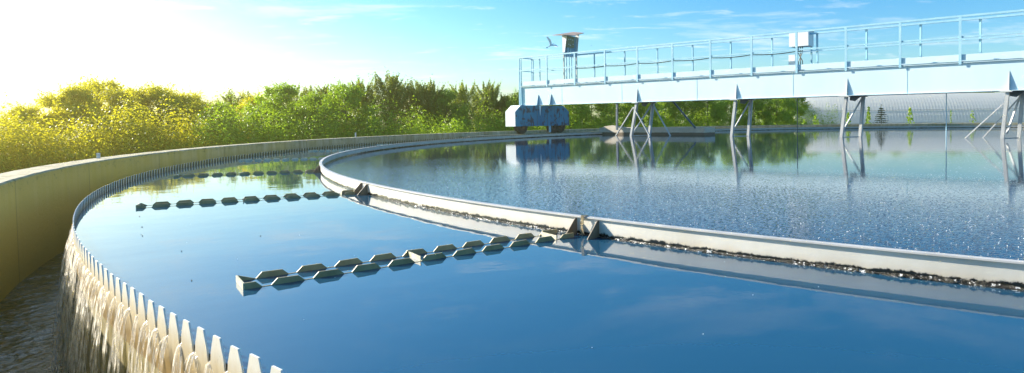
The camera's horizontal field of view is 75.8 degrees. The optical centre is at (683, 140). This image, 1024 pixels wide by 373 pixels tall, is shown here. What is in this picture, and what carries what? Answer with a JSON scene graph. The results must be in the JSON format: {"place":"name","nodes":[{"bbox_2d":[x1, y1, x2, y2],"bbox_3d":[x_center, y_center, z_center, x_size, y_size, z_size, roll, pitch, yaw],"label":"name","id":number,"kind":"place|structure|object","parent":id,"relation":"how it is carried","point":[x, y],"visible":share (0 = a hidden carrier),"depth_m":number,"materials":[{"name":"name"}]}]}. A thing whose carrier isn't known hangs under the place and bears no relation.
{"place":"outdoors","nodes":[
{"label":"outdoors","id":0,"kind":"place"},
{"bbox_2d":[0,246,85,372],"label":"channel water","id":1,"kind":"structure","parent":0,"point":[29,305],"depth_m":3.49,"materials":[{"name":"grey liquid"}]},
{"bbox_2d":[51,225,227,372],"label":"falling water","id":2,"kind":"structure","parent":1,"relation":"on","point":[70,256],"depth_m":2.40,"materials":[{"name":"white liquid"}]},
{"bbox_2d":[0,0,1023,127],"label":"sky","id":3,"kind":"structure","parent":0,"point":[213,47],"materials":[{"name":"blue"}]},
{"bbox_2d":[75,141,1023,372],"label":"water","id":4,"kind":"structure","parent":0,"point":[565,305],"depth_m":1.95,"materials":[{"name":"blue liquid"}]},
{"bbox_2d":[313,125,1023,287],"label":"scum baffle","id":5,"kind":"object","parent":4,"relation":"in","point":[950,266],"visible":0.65,"depth_m":2.61,"materials":[{"name":"metal"}]},
{"bbox_2d":[173,169,313,176],"bbox_3d":[-4.747,0.389,6.865,1.285,0.093,0.151,-1,2,-21],"label":"notched trough","id":6,"kind":"object","parent":5,"relation":"attached to","point":[242,173],"visible":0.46,"depth_m":6.83,"materials":[{"name":"metal"}]},
{"bbox_2d":[136,190,354,207],"bbox_3d":[-3.097,0.451,4.542,1.284,0.093,0.151,-2,2,-32],"label":"notched trough","id":7,"kind":"object","parent":5,"relation":"attached to","point":[231,199],"visible":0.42,"depth_m":4.49,"materials":[{"name":"metal"}]},
{"bbox_2d":[239,157,323,160],"bbox_3d":[-5.929,0.312,9.457,1.284,0.093,0.151,-1,2,-10],"label":"notched trough","id":8,"kind":"object","parent":5,"relation":"attached to","point":[279,159],"visible":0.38,"depth_m":9.40,"materials":[{"name":"metal"}]},
{"bbox_2d":[309,149,352,150],"bbox_3d":[-6.598,0.223,12.226,1.284,0.093,0.151,-1,2,1],"label":"notched trough","id":9,"kind":"object","parent":5,"relation":"attached to","point":[330,150],"visible":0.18,"depth_m":12.16,"materials":[{"name":"metal"}]},
{"bbox_2d":[236,229,573,289],"bbox_3d":[-1.036,0.496,2.574,1.284,0.093,0.151,-3,3,-43],"label":"notched trough","id":10,"kind":"object","parent":5,"relation":"attached to","point":[548,235],"visible":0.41,"depth_m":2.48,"materials":[{"name":"metal"}]},
{"bbox_2d":[580,215,588,235],"bbox_3d":[-0.468,0.405,2.994,0.028,0.103,0.040,1,3,37],"label":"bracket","id":11,"kind":"object","parent":5,"relation":"attached to","point":[582,224],"visible":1,"depth_m":2.98,"materials":[{"name":"beige metal"}]},
{"bbox_2d":[546,36,557,47],"bbox_3d":[-6.245,-4.567,29.738,0.546,0.704,0.312,-43,-5,-42],"label":"bird","id":12,"kind":"object","parent":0,"point":[550,42],"visible":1,"depth_m":29.77},
{"bbox_2d":[324,127,1023,260],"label":"water","id":13,"kind":"structure","parent":0,"point":[931,156],"depth_m":5.63,"materials":[{"name":"blue liquid"}]},
{"bbox_2d":[132,155,1023,347],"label":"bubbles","id":14,"kind":"object","parent":13,"relation":"on","point":[740,209],"visible":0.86,"depth_m":4.14},
{"bbox_2d":[599,125,714,134],"bbox_3d":[-1.006,-0.284,22.247,4.600,0.535,0.660,1,2,34],"label":"scum box","id":15,"kind":"object","parent":13,"relation":"in","point":[610,129],"visible":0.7,"depth_m":21.72,"materials":[{"name":"metal"}]},
{"bbox_2d":[322,175,1023,291],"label":"floating scum","id":16,"kind":"object","parent":13,"relation":"on","point":[958,281],"visible":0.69,"depth_m":2.35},
{"label":"ground","id":17,"kind":"structure","parent":0,"visible":0},
{"bbox_2d":[0,101,59,140],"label":"broadleaf tree","id":18,"kind":"object","parent":17,"relation":"on","point":[15,109],"visible":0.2,"depth_m":20.79,"materials":[{"name":"green plant"}]},
{"bbox_2d":[30,89,103,158],"bbox_3d":[-21.974,-0.342,22.325,2.151,2.965,2.083,1,3,41],"label":"broadleaf tree","id":19,"kind":"object","parent":17,"relation":"on","point":[48,102],"visible":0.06,"depth_m":21.84,"materials":[{"name":"green plant"}]},
{"bbox_2d":[43,74,120,155],"bbox_3d":[-20.811,-0.574,21.795,2.039,3.446,2.344,0,2,6],"label":"broadleaf tree","id":20,"kind":"object","parent":17,"relation":"on","point":[70,98],"visible":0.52,"depth_m":21.41,"materials":[{"name":"green plant"}]},
{"bbox_2d":[53,74,124,128],"bbox_3d":[-21.990,-0.705,23.843,3.334,3.609,2.858,-1,2,4],"label":"broadleaf tree","id":21,"kind":"object","parent":17,"relation":"on","point":[97,85],"visible":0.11,"depth_m":23.64,"materials":[{"name":"green plant"}]},
{"bbox_2d":[0,88,236,172],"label":"undergrowth","id":22,"kind":"object","parent":17,"relation":"on","point":[21,151],"visible":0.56,"depth_m":19.73,"materials":[{"name":"green plant"}]},
{"bbox_2d":[92,82,151,154],"bbox_3d":[-20.765,-0.523,23.343,2.024,3.240,2.090,-2,3,-37],"label":"broadleaf tree","id":23,"kind":"object","parent":17,"relation":"on","point":[105,95],"visible":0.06,"depth_m":22.82,"materials":[{"name":"green plant"}]},
{"bbox_2d":[92,81,169,149],"bbox_3d":[-20.102,-0.599,23.300,2.898,3.371,2.522,-2,3,-42],"label":"broadleaf tree","id":24,"kind":"object","parent":17,"relation":"on","point":[113,101],"visible":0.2,"depth_m":22.82,"materials":[{"name":"green plant"}]},
{"bbox_2d":[117,81,189,141],"bbox_3d":[-19.514,-0.563,23.299,3.001,3.294,2.573,1,2,34],"label":"broadleaf tree","id":25,"kind":"object","parent":17,"relation":"on","point":[153,93],"visible":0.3,"depth_m":22.87,"materials":[{"name":"green plant"}]},
{"bbox_2d":[152,98,207,150],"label":"broadleaf tree","id":26,"kind":"object","parent":17,"relation":"on","point":[179,105],"visible":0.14,"depth_m":22.86,"materials":[{"name":"green plant"}]},
{"bbox_2d":[169,85,205,121],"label":"broadleaf tree","id":27,"kind":"object","parent":17,"relation":"on","point":[188,96],"visible":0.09,"depth_m":23.99,"materials":[{"name":"green plant"}]},
{"bbox_2d":[172,97,233,137],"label":"broadleaf tree","id":28,"kind":"object","parent":17,"relation":"on","point":[197,108],"visible":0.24,"depth_m":23.40,"materials":[{"name":"green plant"}]},
{"bbox_2d":[205,100,244,143],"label":"broadleaf tree","id":29,"kind":"object","parent":17,"relation":"on","point":[226,105],"visible":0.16,"depth_m":24.20,"materials":[{"name":"green plant"}]},
{"bbox_2d":[212,85,258,138],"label":"broadleaf tree","id":30,"kind":"object","parent":17,"relation":"on","point":[229,99],"visible":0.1,"depth_m":27.97,"materials":[{"name":"green plant"}]},
{"bbox_2d":[231,91,276,141],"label":"broadleaf tree","id":31,"kind":"object","parent":17,"relation":"on","point":[245,104],"visible":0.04,"depth_m":25.80,"materials":[{"name":"green plant"}]},
{"bbox_2d":[239,80,322,141],"bbox_3d":[-16.186,-0.740,25.180,2.843,3.446,2.825,0,2,9],"label":"broadleaf tree","id":32,"kind":"object","parent":17,"relation":"on","point":[274,96],"visible":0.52,"depth_m":24.91,"materials":[{"name":"green plant"}]},
{"bbox_2d":[283,82,324,115],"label":"pine tree","id":33,"kind":"object","parent":17,"relation":"on","point":[306,91],"visible":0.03,"depth_m":27.80,"materials":[{"name":"green plant"}]},
{"bbox_2d":[291,87,339,137],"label":"broadleaf tree","id":34,"kind":"object","parent":17,"relation":"on","point":[310,97],"visible":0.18,"depth_m":26.32,"materials":[{"name":"green plant"}]},
{"bbox_2d":[308,82,350,136],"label":"pine tree","id":35,"kind":"object","parent":17,"relation":"on","point":[323,88],"visible":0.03,"depth_m":28.72,"materials":[{"name":"green plant"}]},
{"bbox_2d":[73,132,586,372],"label":"weir","id":36,"kind":"object","parent":17,"relation":"on","point":[215,359],"visible":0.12,"depth_m":1.98,"materials":[{"name":"metal"}]},
{"bbox_2d":[307,77,383,136],"bbox_3d":[-14.280,-0.859,26.423,2.977,3.553,2.871,-2,2,-34],"label":"broadleaf tree","id":37,"kind":"object","parent":17,"relation":"on","point":[345,94],"visible":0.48,"depth_m":26.26,"materials":[{"name":"green plant"}]},
{"bbox_2d":[338,75,386,132],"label":"pine tree","id":38,"kind":"object","parent":17,"relation":"on","point":[368,90],"visible":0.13,"depth_m":30.69,"materials":[{"name":"green plant"}]},
{"bbox_2d":[364,66,413,134],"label":"pine tree","id":39,"kind":"object","parent":17,"relation":"on","point":[394,86],"visible":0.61,"depth_m":30.40,"materials":[{"name":"green plant"}]},
{"bbox_2d":[378,78,439,133],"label":"pine tree","id":40,"kind":"object","parent":17,"relation":"on","point":[410,101],"visible":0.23,"depth_m":31.08,"materials":[{"name":"green plant"}]},
{"bbox_2d":[405,77,453,133],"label":"pine tree","id":41,"kind":"object","parent":17,"relation":"on","point":[429,93],"visible":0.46,"depth_m":31.03,"materials":[{"name":"green plant"}]},
{"bbox_2d":[419,88,472,132],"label":"broadleaf tree","id":42,"kind":"object","parent":17,"relation":"on","point":[449,96],"visible":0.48,"depth_m":31.21,"materials":[{"name":"green plant"}]},
{"bbox_2d":[442,79,488,132],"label":"pine tree","id":43,"kind":"object","parent":17,"relation":"on","point":[463,93],"visible":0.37,"depth_m":32.67,"materials":[{"name":"green plant"}]},
{"bbox_2d":[467,78,505,131],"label":"pine tree","id":44,"kind":"object","parent":17,"relation":"on","point":[489,90],"visible":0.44,"depth_m":34.41,"materials":[{"name":"green plant"}]},
{"bbox_2d":[482,92,514,130],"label":"pine tree","id":45,"kind":"object","parent":17,"relation":"on","point":[503,103],"visible":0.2,"depth_m":34.79,"materials":[{"name":"green plant"}]},
{"bbox_2d":[0,123,1023,301],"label":"wall","id":46,"kind":"structure","parent":17,"relation":"on","point":[39,205],"depth_m":5.65,"materials":[{"name":"concrete"}]},
{"bbox_2d":[460,131,599,137],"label":"track beam","id":47,"kind":"structure","parent":46,"relation":"attached to","point":[520,134],"depth_m":21.81,"materials":[{"name":"concrete"}]},
{"bbox_2d":[505,9,1023,138],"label":"bridge","id":48,"kind":"structure","parent":47,"relation":"on","point":[980,71],"depth_m":17.70,"materials":[{"name":"paint"}]},
{"bbox_2d":[555,32,582,83],"bbox_3d":[-4.151,-3.033,22.828,0.544,1.980,1.065,1,2,34],"label":"hooded switchboard","id":49,"kind":"object","parent":48,"relation":"on","point":[570,40],"visible":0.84,"depth_m":22.85,"materials":[{"name":"paint"}]},
{"bbox_2d":[789,31,813,70],"bbox_3d":[3.380,-2.546,18.069,0.670,1.165,0.420,1,2,34],"label":"control cabinet","id":50,"kind":"object","parent":48,"relation":"on","point":[805,39],"visible":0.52,"depth_m":17.97,"materials":[{"name":"metal"}]},
{"bbox_2d":[183,88,841,147],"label":"undergrowth","id":51,"kind":"object","parent":17,"relation":"on","point":[255,138],"visible":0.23,"depth_m":25.16,"materials":[{"name":"green plant"}]},
{"bbox_2d":[494,90,542,130],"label":"broadleaf tree","id":52,"kind":"object","parent":17,"relation":"on","point":[514,98],"visible":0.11,"depth_m":33.98,"materials":[{"name":"green plant"}]},
{"bbox_2d":[545,104,591,128],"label":"broadleaf tree","id":53,"kind":"object","parent":17,"relation":"on","point":[573,107],"visible":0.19,"depth_m":35.71,"materials":[{"name":"green plant"}]},
{"bbox_2d":[572,103,615,128],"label":"broadleaf tree","id":54,"kind":"object","parent":17,"relation":"on","point":[604,110],"visible":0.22,"depth_m":36.98,"materials":[{"name":"green plant"}]},
{"bbox_2d":[592,103,640,126],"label":"broadleaf tree","id":55,"kind":"object","parent":17,"relation":"on","point":[621,107],"visible":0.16,"depth_m":37.98,"materials":[{"name":"green plant"}]},
{"bbox_2d":[618,102,662,126],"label":"broadleaf tree","id":56,"kind":"object","parent":17,"relation":"on","point":[642,109],"visible":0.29,"depth_m":38.83,"materials":[{"name":"green plant"}]},
{"bbox_2d":[643,102,685,126],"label":"broadleaf tree","id":57,"kind":"object","parent":17,"relation":"on","point":[665,112],"visible":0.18,"depth_m":41.37,"materials":[{"name":"green plant"}]},
{"bbox_2d":[663,101,705,126],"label":"broadleaf tree","id":58,"kind":"object","parent":17,"relation":"on","point":[682,104],"visible":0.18,"depth_m":41.61,"materials":[{"name":"green plant"}]},
{"bbox_2d":[684,100,728,125],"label":"broadleaf tree","id":59,"kind":"object","parent":17,"relation":"on","point":[717,106],"visible":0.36,"depth_m":41.56,"materials":[{"name":"green plant"}]},
{"bbox_2d":[708,100,755,125],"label":"broadleaf tree","id":60,"kind":"object","parent":17,"relation":"on","point":[741,106],"visible":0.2,"depth_m":42.66,"materials":[{"name":"green plant"}]},
{"bbox_2d":[737,99,777,125],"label":"broadleaf tree","id":61,"kind":"object","parent":17,"relation":"on","point":[759,105],"visible":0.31,"depth_m":43.45,"materials":[{"name":"green plant"}]},
{"bbox_2d":[755,98,800,124],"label":"broadleaf tree","id":62,"kind":"object","parent":17,"relation":"on","point":[780,103],"visible":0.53,"depth_m":44.67,"materials":[{"name":"green plant"}]},
{"bbox_2d":[774,98,814,124],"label":"broadleaf tree","id":63,"kind":"object","parent":17,"relation":"on","point":[805,106],"visible":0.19,"depth_m":46.85,"materials":[{"name":"green plant"}]},
{"bbox_2d":[811,115,818,124],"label":"sapling","id":64,"kind":"object","parent":17,"relation":"on","point":[815,120],"visible":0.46,"depth_m":32.94,"materials":[{"name":"green plant"}]},
{"bbox_2d":[865,106,871,123],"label":"sapling","id":65,"kind":"object","parent":17,"relation":"on","point":[868,116],"visible":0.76,"depth_m":32.96,"materials":[{"name":"green plant"}]},
{"bbox_2d":[874,104,888,123],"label":"spruce tree","id":66,"kind":"object","parent":17,"relation":"on","point":[881,110],"visible":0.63,"depth_m":32.93,"materials":[{"name":"green plant"}]},
{"bbox_2d":[794,92,1023,124],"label":"hangar","id":67,"kind":"structure","parent":17,"relation":"on","point":[928,108],"depth_m":46.55,"materials":[{"name":"white metal"}]},
{"bbox_2d":[906,107,913,123],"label":"sapling","id":68,"kind":"object","parent":17,"relation":"on","point":[909,114],"visible":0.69,"depth_m":32.95,"materials":[{"name":"green plant"}]}
]}

